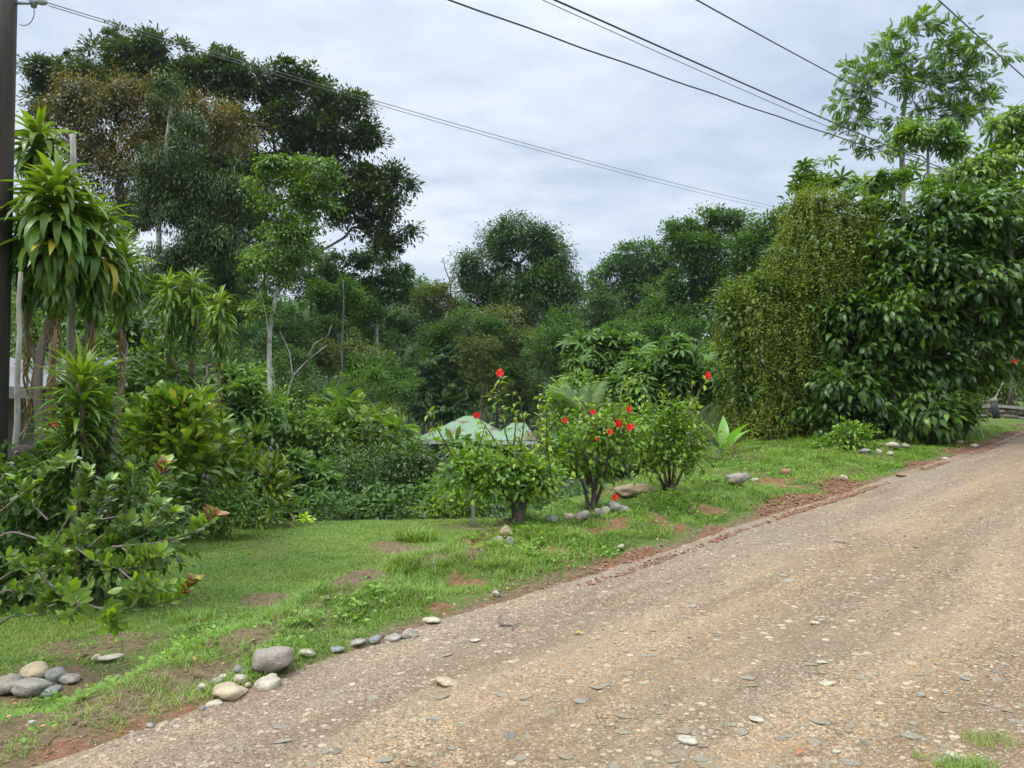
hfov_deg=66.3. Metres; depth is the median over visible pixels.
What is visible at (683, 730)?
road stone
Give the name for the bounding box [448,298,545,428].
tree
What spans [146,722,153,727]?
stone
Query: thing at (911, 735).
road stone
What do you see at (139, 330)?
rainforest tree
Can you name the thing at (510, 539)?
stone
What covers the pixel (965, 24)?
overhead wire
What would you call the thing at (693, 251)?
rainforest tree
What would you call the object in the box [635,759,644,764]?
road stone
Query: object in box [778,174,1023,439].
broadleaf tree
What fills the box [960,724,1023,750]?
grass tuft
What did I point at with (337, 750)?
road stone
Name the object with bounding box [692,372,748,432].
valley shrub
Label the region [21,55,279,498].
rainforest tree
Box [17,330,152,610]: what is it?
corn plant
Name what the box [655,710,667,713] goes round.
road stone
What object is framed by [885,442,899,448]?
stone
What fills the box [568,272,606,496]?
sparse tree
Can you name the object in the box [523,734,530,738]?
road stone
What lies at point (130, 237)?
rainforest tree
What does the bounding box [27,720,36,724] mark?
stone
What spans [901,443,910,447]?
stone
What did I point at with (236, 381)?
umbrella tree
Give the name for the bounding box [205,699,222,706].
stone
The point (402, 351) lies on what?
valley shrub
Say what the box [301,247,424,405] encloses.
rainforest tree
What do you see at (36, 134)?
corn plant
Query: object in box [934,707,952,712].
road stone
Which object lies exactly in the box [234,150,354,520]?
slender tree
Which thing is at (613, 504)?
stone
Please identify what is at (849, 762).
road stone
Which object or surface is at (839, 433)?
shrub
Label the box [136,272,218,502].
valley shrub
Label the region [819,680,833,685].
stone
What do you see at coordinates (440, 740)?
road stone
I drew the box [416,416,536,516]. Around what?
house
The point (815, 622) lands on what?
stone
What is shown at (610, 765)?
road stone
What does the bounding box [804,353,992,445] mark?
undergrowth shrub
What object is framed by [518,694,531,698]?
road stone
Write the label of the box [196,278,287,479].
rainforest tree
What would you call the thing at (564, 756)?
road stone
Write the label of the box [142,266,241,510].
corn plant
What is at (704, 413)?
valley shrub
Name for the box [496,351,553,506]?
valley shrub
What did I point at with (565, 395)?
palm
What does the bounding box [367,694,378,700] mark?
road stone
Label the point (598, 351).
tree
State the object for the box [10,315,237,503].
shrub
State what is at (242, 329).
valley shrub
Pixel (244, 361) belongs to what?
valley shrub
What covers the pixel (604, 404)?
valley shrub
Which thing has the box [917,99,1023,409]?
roadside tree
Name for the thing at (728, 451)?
dry scrub
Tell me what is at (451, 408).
conical tree
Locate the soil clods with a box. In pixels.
[0,511,761,764]
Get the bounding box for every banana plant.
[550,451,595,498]
[698,415,752,455]
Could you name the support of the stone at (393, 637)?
on the road at (580, 660)
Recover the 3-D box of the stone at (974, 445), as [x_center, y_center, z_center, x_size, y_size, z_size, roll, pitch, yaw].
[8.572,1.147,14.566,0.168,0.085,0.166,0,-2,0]
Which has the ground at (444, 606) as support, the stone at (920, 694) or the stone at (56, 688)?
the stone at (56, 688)
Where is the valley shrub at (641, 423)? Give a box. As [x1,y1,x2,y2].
[604,404,656,474]
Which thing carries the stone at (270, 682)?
on the road at (580, 660)
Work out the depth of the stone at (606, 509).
8.31 m
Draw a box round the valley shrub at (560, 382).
[558,336,585,485]
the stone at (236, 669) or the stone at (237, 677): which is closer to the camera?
the stone at (237, 677)
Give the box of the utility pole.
[0,0,47,588]
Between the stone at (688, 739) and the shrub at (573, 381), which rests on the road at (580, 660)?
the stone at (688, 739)
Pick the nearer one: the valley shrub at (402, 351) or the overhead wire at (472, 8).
the overhead wire at (472, 8)
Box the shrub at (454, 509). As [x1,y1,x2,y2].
[410,464,489,518]
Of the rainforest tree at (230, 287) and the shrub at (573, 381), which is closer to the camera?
the shrub at (573, 381)
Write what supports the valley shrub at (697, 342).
on the ground at (444, 606)
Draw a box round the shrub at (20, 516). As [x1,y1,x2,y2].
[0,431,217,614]
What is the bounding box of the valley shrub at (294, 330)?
[247,310,324,454]
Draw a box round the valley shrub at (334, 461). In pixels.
[308,442,364,519]
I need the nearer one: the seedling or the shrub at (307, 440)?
the seedling
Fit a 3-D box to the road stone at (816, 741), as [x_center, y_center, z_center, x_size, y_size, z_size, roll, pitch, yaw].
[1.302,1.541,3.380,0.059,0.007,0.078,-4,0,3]
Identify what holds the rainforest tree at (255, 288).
on the ground at (444, 606)
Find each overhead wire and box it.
[46,2,783,208]
[50,6,777,210]
[448,0,972,179]
[543,0,942,173]
[553,0,945,169]
[696,0,897,107]
[938,0,1023,77]
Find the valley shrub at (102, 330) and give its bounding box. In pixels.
[76,302,115,357]
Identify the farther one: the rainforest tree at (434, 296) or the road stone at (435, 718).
the rainforest tree at (434, 296)
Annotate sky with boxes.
[13,0,1023,362]
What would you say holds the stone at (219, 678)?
on the ground at (444, 606)
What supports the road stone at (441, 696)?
on the road at (580, 660)
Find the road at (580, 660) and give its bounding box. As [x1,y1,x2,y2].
[34,432,1023,767]
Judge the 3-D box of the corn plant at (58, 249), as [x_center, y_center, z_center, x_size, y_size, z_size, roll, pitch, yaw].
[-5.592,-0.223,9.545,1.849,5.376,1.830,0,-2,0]
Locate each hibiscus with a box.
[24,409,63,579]
[422,369,574,526]
[541,363,666,509]
[623,372,719,491]
[990,358,1023,410]
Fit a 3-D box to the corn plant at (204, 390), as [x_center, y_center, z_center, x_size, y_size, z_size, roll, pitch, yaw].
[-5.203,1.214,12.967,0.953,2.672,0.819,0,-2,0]
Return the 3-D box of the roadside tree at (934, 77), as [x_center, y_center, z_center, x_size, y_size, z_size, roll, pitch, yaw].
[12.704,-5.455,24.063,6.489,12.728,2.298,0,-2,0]
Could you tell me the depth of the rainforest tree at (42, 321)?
21.69 m
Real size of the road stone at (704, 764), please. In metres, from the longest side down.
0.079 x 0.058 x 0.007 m
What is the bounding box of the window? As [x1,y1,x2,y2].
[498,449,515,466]
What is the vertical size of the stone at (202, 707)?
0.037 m
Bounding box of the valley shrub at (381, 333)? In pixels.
[344,300,405,483]
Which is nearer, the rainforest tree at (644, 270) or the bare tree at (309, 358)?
the bare tree at (309, 358)
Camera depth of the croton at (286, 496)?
13.87 m
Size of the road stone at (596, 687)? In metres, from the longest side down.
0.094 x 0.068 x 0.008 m
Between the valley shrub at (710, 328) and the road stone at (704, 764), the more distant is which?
the valley shrub at (710, 328)
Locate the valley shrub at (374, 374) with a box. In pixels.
[326,360,416,487]
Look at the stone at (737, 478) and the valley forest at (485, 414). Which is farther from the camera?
the valley forest at (485, 414)
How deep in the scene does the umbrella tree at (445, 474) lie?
14.07 m
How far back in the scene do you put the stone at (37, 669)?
6.12 m
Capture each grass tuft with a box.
[166,606,215,622]
[390,521,441,542]
[911,748,928,758]
[926,748,1006,767]
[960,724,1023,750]
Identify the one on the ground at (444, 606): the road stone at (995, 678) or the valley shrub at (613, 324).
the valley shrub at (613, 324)
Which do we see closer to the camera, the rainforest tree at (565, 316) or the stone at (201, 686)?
the stone at (201, 686)
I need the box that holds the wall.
[974,405,1023,419]
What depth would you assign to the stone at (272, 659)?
4.34 m
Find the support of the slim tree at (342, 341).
on the ground at (444, 606)
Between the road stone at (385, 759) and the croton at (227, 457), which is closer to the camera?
the road stone at (385, 759)
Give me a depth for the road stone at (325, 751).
3.45 m
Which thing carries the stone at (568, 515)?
on the ground at (444, 606)
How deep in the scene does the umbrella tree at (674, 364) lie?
19.61 m
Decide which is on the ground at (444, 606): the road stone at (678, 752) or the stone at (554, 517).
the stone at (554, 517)
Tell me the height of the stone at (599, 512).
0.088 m
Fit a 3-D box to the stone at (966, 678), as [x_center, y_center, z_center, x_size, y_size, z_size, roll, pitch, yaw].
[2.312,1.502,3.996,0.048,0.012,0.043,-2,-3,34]
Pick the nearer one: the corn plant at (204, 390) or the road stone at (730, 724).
the road stone at (730, 724)
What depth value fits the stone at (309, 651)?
4.60 m
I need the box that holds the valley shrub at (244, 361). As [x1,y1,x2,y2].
[174,338,266,504]
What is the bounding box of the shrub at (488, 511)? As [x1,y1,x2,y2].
[437,446,524,515]
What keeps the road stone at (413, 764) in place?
on the road at (580, 660)
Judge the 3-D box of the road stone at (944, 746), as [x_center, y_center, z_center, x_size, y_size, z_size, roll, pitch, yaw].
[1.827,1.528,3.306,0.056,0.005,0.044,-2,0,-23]
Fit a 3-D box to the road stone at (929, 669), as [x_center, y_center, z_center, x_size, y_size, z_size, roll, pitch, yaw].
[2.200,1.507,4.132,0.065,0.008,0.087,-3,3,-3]
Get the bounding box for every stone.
[0,673,22,695]
[10,677,53,697]
[19,661,48,678]
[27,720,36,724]
[40,685,62,697]
[44,666,66,683]
[58,673,81,684]
[91,654,100,661]
[97,653,124,662]
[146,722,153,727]
[196,683,206,690]
[198,705,205,710]
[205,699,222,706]
[211,676,222,684]
[212,681,248,700]
[233,665,242,673]
[233,674,246,683]
[244,682,251,687]
[251,646,293,673]
[252,673,280,691]
[272,724,287,728]
[274,738,292,743]
[274,743,283,747]
[298,648,315,656]
[309,761,317,766]
[320,750,329,753]
[330,646,344,651]
[330,748,341,754]
[350,638,365,645]
[355,696,365,701]
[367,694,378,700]
[368,635,381,643]
[375,756,393,761]
[384,633,401,641]
[401,628,418,638]
[405,761,417,766]
[422,617,440,623]
[428,716,440,720]
[434,694,449,699]
[434,738,443,742]
[435,676,455,686]
[470,638,480,641]
[492,590,498,596]
[496,693,506,696]
[498,525,512,537]
[504,536,514,547]
[504,732,516,738]
[514,755,526,761]
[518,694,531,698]
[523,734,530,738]
[545,514,558,522]
[545,709,557,713]
[557,753,574,759]
[563,513,573,520]
[573,510,590,520]
[573,698,586,703]
[589,686,603,688]
[590,720,596,724]
[594,508,601,516]
[600,506,610,514]
[608,501,621,512]
[608,763,618,767]
[613,483,655,497]
[616,713,630,717]
[618,730,631,733]
[620,505,629,513]
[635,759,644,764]
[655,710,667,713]
[664,758,680,762]
[672,748,688,756]
[675,727,691,733]
[677,735,698,744]
[693,754,708,761]
[696,762,712,767]
[724,473,746,484]
[724,722,737,725]
[734,728,748,735]
[740,676,755,679]
[749,716,764,722]
[780,469,790,475]
[783,578,794,581]
[803,662,818,665]
[808,737,821,745]
[809,718,826,723]
[810,621,819,624]
[816,660,826,663]
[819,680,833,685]
[819,763,830,767]
[822,759,832,764]
[839,758,861,765]
[840,475,848,480]
[843,727,852,731]
[854,675,865,679]
[859,448,871,453]
[868,720,877,724]
[875,449,882,453]
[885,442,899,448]
[895,473,906,476]
[900,732,921,739]
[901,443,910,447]
[908,721,918,725]
[910,672,926,675]
[916,692,925,697]
[922,666,936,672]
[932,757,951,762]
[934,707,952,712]
[939,744,950,747]
[955,439,963,443]
[960,677,970,680]
[969,444,978,447]
[990,677,1002,680]
[1002,707,1013,712]
[1008,719,1023,723]
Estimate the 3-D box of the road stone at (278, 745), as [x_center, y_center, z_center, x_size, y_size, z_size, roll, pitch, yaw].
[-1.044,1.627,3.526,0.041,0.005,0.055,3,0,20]
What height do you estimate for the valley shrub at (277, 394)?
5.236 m
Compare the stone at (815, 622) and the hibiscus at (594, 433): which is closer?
the stone at (815, 622)
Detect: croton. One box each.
[112,380,222,540]
[175,395,251,538]
[208,414,304,525]
[227,449,308,529]
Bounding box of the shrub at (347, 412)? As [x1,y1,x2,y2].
[305,385,431,519]
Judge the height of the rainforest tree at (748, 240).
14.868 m
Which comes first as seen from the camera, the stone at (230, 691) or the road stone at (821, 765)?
the road stone at (821, 765)
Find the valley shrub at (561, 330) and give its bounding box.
[519,317,591,408]
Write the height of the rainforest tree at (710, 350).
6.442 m
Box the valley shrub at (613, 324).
[600,316,653,480]
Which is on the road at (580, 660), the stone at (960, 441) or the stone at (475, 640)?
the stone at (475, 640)
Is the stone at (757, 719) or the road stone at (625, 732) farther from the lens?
the stone at (757, 719)
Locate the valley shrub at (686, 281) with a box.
[648,273,701,351]
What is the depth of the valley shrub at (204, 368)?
33.92 m
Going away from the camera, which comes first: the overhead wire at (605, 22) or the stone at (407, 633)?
the stone at (407, 633)
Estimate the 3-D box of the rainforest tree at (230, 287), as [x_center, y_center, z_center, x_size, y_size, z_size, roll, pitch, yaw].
[-14.465,0.154,37.774,5.060,15.457,2.976,-1,-3,21]
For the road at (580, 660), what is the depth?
4.33 m
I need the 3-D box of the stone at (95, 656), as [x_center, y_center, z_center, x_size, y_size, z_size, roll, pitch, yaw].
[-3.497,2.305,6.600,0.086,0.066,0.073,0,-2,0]
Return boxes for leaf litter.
[6,444,980,758]
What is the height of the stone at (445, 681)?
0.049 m
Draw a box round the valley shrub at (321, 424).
[267,396,349,517]
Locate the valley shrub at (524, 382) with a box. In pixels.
[486,358,542,422]
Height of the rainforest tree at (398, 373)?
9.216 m
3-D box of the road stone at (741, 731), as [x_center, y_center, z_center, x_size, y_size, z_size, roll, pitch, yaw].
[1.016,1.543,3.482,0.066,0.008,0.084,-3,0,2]
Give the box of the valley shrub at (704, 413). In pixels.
[678,369,725,448]
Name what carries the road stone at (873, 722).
on the road at (580, 660)
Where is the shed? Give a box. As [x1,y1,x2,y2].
[6,358,131,524]
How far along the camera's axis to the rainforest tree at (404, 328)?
47.86 m
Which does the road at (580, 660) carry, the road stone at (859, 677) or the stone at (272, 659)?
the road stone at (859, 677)
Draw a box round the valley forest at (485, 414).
[10,296,1023,433]
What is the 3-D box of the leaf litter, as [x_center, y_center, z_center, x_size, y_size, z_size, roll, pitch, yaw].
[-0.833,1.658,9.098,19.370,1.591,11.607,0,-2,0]
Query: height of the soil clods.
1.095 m
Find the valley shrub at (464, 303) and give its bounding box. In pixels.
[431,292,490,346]
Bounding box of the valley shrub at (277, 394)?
[259,385,299,454]
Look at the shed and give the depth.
12.99 m
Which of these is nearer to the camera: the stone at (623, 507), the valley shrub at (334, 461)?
the stone at (623, 507)
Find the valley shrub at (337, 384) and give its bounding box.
[304,374,386,515]
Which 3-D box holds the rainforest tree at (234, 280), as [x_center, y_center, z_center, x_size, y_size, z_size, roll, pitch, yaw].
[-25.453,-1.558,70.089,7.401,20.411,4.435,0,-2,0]
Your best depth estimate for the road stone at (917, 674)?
4.08 m
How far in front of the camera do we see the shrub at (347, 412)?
22.35 m
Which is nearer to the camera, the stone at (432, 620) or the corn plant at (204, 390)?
the stone at (432, 620)
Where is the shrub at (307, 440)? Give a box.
[211,350,366,507]
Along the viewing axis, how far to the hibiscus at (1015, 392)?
21.49 m
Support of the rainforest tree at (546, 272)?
on the ground at (444, 606)
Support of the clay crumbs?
on the road at (580, 660)
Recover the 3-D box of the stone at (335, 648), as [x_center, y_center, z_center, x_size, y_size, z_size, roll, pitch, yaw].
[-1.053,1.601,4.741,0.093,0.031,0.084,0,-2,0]
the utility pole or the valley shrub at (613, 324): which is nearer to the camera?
the utility pole
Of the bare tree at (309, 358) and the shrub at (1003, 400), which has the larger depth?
the bare tree at (309, 358)
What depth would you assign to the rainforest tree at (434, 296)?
51.79 m
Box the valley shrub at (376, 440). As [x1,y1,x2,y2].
[352,411,415,518]
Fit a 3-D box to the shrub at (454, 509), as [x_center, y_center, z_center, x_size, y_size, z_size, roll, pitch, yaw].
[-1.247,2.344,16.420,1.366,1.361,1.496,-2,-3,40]
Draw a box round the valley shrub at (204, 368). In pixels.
[176,319,217,397]
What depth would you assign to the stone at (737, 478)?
9.82 m
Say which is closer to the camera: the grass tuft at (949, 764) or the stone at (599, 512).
the grass tuft at (949, 764)
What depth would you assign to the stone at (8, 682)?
5.78 m
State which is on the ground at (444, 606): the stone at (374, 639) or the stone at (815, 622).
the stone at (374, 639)
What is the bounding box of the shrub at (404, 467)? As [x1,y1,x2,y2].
[322,436,464,519]
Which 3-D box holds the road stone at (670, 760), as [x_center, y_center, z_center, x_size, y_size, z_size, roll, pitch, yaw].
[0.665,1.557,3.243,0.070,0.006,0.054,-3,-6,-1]
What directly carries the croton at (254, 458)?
on the ground at (444, 606)
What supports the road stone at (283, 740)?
on the road at (580, 660)
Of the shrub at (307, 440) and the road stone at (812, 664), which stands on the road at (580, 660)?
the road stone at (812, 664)
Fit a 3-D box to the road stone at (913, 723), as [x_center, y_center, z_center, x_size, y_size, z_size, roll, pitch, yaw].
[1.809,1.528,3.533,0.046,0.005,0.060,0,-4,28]
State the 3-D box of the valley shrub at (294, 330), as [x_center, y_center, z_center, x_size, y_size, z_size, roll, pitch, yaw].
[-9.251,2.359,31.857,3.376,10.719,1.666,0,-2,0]
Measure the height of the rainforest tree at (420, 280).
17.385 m
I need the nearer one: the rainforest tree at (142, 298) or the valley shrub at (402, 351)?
the valley shrub at (402, 351)
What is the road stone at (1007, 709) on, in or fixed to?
on the road at (580, 660)
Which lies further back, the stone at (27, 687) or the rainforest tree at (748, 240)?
the rainforest tree at (748, 240)
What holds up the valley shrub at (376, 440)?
on the ground at (444, 606)
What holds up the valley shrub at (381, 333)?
on the ground at (444, 606)
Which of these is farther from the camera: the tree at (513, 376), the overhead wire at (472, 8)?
the tree at (513, 376)
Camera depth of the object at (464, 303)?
51.87 m
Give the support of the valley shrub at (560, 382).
on the ground at (444, 606)
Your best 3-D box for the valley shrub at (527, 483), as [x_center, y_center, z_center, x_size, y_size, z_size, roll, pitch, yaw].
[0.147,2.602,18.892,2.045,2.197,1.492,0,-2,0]
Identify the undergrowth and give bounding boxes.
[105,391,1006,522]
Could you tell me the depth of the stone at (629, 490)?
9.33 m
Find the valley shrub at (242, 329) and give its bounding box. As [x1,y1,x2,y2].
[204,322,291,482]
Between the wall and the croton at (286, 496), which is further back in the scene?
the wall
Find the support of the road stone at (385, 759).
on the road at (580, 660)
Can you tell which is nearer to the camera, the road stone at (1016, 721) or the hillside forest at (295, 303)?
the road stone at (1016, 721)
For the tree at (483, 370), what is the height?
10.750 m
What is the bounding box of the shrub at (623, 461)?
[516,409,719,491]
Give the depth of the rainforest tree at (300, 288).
52.02 m
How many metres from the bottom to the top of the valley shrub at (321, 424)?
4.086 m
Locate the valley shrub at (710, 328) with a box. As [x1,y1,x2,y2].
[697,309,737,426]
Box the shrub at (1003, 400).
[939,352,1023,410]
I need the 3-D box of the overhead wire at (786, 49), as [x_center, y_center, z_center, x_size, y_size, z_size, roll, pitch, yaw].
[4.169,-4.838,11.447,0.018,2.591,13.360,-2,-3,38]
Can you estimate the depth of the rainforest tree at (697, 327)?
33.69 m
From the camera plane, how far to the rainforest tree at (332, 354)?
32.81 m
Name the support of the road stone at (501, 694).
on the road at (580, 660)
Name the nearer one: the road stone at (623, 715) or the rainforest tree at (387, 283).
the road stone at (623, 715)
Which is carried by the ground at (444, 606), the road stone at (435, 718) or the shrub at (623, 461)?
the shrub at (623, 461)
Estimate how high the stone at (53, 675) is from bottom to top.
0.130 m
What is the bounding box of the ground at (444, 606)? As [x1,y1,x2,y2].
[0,330,1023,767]
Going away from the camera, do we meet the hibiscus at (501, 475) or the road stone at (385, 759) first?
the road stone at (385, 759)
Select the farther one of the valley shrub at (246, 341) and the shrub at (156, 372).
the valley shrub at (246, 341)
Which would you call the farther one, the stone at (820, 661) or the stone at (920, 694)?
the stone at (820, 661)
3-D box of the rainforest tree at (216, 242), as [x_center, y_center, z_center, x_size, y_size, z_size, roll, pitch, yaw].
[-12.521,-2.629,31.094,6.240,20.493,3.378,0,-2,0]
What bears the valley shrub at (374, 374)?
on the ground at (444, 606)
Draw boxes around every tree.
[7,272,22,576]
[10,283,108,357]
[15,18,428,519]
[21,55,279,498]
[77,272,210,488]
[86,194,157,325]
[113,55,278,368]
[132,262,198,334]
[166,244,257,504]
[193,359,292,449]
[195,263,262,479]
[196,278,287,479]
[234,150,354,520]
[237,243,311,452]
[255,264,331,520]
[257,442,346,519]
[260,298,354,517]
[273,250,346,419]
[297,273,379,515]
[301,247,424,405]
[304,326,393,518]
[308,280,387,517]
[336,347,424,517]
[340,280,343,518]
[348,304,434,512]
[376,332,486,508]
[386,273,451,431]
[398,278,468,426]
[410,302,524,407]
[433,425,497,526]
[441,206,589,465]
[443,259,455,307]
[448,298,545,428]
[449,332,516,420]
[453,351,544,426]
[519,313,572,502]
[543,301,626,483]
[555,324,660,478]
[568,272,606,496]
[574,286,630,477]
[582,235,684,482]
[599,332,738,419]
[622,312,717,347]
[641,200,763,423]
[660,337,734,419]
[699,167,923,442]
[715,201,789,287]
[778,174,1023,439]
[784,154,863,199]
[818,2,1023,410]
[845,115,974,205]
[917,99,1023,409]
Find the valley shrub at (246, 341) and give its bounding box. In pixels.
[204,302,281,380]
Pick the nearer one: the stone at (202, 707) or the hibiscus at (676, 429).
the stone at (202, 707)
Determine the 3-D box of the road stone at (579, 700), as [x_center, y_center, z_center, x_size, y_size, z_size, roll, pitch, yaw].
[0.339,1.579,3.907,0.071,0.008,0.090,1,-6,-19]
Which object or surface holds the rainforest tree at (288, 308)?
on the ground at (444, 606)
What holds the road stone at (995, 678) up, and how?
on the road at (580, 660)
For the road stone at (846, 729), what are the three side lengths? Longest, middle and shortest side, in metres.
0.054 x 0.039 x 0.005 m
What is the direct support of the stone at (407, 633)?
on the road at (580, 660)
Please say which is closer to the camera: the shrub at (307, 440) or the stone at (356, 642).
the stone at (356, 642)
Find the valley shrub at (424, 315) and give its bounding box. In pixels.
[383,298,449,504]
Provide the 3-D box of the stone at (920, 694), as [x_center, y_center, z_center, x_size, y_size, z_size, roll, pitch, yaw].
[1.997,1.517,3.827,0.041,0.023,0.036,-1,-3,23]
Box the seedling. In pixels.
[295,511,315,523]
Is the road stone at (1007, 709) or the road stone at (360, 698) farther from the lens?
the road stone at (360, 698)
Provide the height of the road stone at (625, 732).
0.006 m
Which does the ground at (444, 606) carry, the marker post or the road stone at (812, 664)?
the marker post
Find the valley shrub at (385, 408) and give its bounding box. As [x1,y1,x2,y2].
[359,395,411,502]
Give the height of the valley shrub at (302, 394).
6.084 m
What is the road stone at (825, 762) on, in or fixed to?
on the road at (580, 660)
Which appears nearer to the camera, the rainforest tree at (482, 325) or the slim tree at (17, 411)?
the slim tree at (17, 411)
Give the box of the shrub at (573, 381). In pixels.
[532,365,607,499]
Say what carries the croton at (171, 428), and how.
on the ground at (444, 606)
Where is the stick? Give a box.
[498,615,521,628]
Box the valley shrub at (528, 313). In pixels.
[501,291,566,505]
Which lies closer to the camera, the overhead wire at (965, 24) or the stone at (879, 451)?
the overhead wire at (965, 24)
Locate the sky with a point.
(446, 60)
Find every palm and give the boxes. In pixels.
[546,380,639,492]
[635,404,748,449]
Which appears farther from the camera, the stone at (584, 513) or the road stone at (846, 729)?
the stone at (584, 513)
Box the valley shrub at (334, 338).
[305,322,370,519]
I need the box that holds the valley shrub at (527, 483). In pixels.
[498,455,551,514]
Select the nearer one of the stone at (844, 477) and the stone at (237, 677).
the stone at (237, 677)
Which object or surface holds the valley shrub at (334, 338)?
on the ground at (444, 606)
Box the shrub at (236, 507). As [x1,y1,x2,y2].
[123,461,285,541]
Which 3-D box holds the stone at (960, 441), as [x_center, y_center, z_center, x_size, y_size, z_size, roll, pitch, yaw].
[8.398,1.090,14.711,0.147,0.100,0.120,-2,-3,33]
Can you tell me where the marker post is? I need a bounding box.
[989,398,999,418]
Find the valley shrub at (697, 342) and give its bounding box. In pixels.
[648,319,710,419]
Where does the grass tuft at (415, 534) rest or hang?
on the ground at (444, 606)
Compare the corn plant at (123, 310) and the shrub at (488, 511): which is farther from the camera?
the shrub at (488, 511)
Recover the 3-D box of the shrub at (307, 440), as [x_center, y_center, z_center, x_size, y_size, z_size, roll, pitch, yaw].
[-6.353,1.780,20.871,4.945,5.367,2.238,0,-2,0]
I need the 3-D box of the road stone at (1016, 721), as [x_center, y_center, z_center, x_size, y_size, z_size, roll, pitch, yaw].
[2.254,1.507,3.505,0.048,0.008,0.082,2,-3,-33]
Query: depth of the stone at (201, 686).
4.20 m
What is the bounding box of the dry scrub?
[677,424,775,463]
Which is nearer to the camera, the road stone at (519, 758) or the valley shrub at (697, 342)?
the road stone at (519, 758)
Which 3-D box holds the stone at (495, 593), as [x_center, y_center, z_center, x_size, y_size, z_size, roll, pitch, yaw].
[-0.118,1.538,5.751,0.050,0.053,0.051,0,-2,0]
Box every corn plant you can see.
[0,148,145,580]
[14,105,84,512]
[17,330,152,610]
[102,229,164,533]
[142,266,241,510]
[188,378,229,535]
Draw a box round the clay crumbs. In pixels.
[0,423,1023,757]
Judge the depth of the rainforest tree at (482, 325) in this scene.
43.71 m
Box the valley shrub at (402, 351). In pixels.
[362,326,434,518]
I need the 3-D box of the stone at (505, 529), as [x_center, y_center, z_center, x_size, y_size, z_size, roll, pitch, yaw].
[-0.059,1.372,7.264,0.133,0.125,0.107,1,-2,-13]
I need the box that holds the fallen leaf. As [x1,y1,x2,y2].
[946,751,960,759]
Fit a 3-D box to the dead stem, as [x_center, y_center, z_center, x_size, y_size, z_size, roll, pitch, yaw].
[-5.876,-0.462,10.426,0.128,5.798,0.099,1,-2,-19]
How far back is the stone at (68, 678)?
6.06 m
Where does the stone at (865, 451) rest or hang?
on the ground at (444, 606)
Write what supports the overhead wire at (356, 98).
attached to the utility pole
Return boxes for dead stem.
[63,133,76,515]
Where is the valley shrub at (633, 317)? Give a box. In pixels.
[615,282,688,467]
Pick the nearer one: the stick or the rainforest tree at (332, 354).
the stick
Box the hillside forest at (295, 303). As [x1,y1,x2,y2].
[10,264,558,406]
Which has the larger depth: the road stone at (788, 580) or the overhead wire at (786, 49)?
the overhead wire at (786, 49)
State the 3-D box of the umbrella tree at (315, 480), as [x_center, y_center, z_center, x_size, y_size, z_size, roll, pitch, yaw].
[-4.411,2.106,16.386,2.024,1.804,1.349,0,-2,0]
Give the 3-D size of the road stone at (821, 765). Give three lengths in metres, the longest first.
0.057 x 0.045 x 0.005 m
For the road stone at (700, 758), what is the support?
on the road at (580, 660)
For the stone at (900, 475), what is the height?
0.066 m
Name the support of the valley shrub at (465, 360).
on the ground at (444, 606)
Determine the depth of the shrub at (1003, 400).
22.65 m
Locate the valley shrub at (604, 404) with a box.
[571,381,641,483]
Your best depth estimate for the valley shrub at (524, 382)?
47.86 m
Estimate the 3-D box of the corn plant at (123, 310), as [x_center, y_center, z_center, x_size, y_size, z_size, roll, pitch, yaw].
[-5.240,0.159,10.579,1.026,4.676,0.953,1,-3,-28]
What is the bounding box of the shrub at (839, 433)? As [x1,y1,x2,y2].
[803,412,885,452]
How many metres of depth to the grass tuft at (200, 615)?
7.91 m
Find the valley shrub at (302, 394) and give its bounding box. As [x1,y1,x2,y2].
[277,376,351,422]
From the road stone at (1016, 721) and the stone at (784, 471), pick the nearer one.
the road stone at (1016, 721)
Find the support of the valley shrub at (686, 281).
on the ground at (444, 606)
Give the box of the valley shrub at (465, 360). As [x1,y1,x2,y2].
[397,330,485,427]
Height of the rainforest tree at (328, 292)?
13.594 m
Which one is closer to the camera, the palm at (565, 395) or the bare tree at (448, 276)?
the palm at (565, 395)
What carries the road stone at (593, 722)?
on the road at (580, 660)
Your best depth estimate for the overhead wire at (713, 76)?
11.50 m
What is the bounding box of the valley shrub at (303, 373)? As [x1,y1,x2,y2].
[259,343,322,452]
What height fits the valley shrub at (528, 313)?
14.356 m
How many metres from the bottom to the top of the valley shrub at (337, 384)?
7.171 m
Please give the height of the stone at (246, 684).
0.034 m
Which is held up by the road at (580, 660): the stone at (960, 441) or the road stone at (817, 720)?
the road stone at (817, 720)

